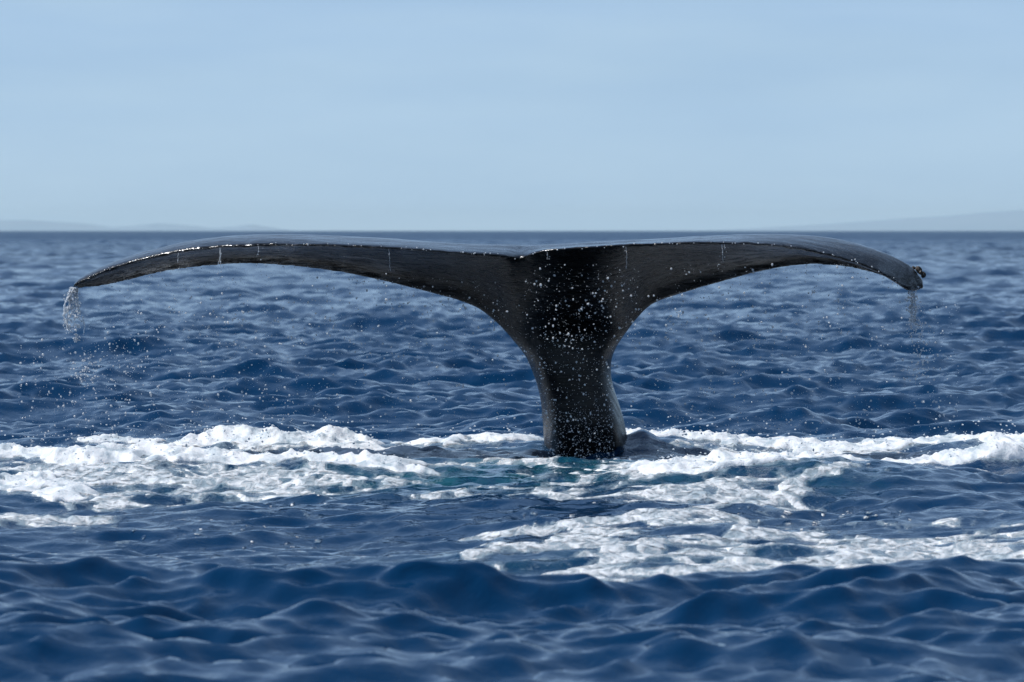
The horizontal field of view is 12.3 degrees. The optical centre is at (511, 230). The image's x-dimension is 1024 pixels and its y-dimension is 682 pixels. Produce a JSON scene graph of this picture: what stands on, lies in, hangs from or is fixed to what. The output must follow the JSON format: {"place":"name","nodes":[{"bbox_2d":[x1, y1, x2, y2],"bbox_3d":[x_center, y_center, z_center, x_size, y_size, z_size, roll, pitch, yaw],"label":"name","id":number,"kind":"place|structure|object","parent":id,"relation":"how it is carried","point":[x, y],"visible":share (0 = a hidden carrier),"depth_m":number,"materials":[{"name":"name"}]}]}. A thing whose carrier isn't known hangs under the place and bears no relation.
{"place":"outdoors","nodes":[
{"label":"outdoors","id":0,"kind":"place"},
{"bbox_2d":[0,220,293,230],"bbox_3d":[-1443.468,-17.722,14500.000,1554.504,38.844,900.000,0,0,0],"label":"island hills","id":1,"kind":"structure","parent":0,"point":[20,225],"depth_m":14182.94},
{"bbox_2d":[0,231,1023,681],"bbox_3d":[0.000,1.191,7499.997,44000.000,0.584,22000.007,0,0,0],"label":"sea water","id":2,"kind":"structure","parent":0,"point":[380,583],"depth_m":21.74,"materials":[{"name":"blue liquid"}]},
{"bbox_2d":[73,234,925,457],"bbox_3d":[-0.062,0.823,24.994,4.431,1.609,1.726,0,0,0],"label":"whale","id":3,"kind":"object","parent":2,"relation":"on","point":[453,265],"visible":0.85,"depth_m":24.64},
{"bbox_2d":[62,287,96,388],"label":"water stream","id":4,"kind":"structure","parent":3,"relation":"attached to","point":[70,292],"depth_m":24.57,"materials":[{"name":"white liquid"}]},
{"bbox_2d":[108,242,878,293],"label":"water drips","id":5,"kind":"object","parent":3,"relation":"on","point":[474,253],"visible":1,"depth_m":24.18,"materials":[{"name":"white liquid"}]},
{"bbox_2d":[900,286,936,383],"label":"water stream","id":6,"kind":"structure","parent":3,"relation":"attached to","point":[912,319],"depth_m":24.56,"materials":[{"name":"white liquid"}]},
{"bbox_2d":[0,424,1023,581],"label":"sea foam","id":7,"kind":"object","parent":2,"relation":"on","point":[1011,446],"visible":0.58,"depth_m":22.42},
{"bbox_2d":[1,406,1017,491],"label":"foam flecks","id":8,"kind":"object","parent":7,"relation":"on","point":[680,457],"visible":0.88,"depth_m":23.57,"materials":[{"name":"white liquid"}]},
{"bbox_2d":[1,262,1022,466],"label":"water spray","id":9,"kind":"object","parent":2,"relation":"on","point":[437,366],"visible":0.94,"depth_m":24.41,"materials":[{"name":"white liquid"}]},
{"bbox_2d":[0,0,1023,230],"label":"sky","id":10,"kind":"structure","parent":0,"point":[296,115],"materials":[{"name":"blue"}]},
{"bbox_2d":[700,210,1023,230],"bbox_3d":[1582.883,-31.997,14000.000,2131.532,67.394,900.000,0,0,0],"label":"island slope","id":11,"kind":"structure","parent":0,"point":[1012,220],"depth_m":13687.13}
]}

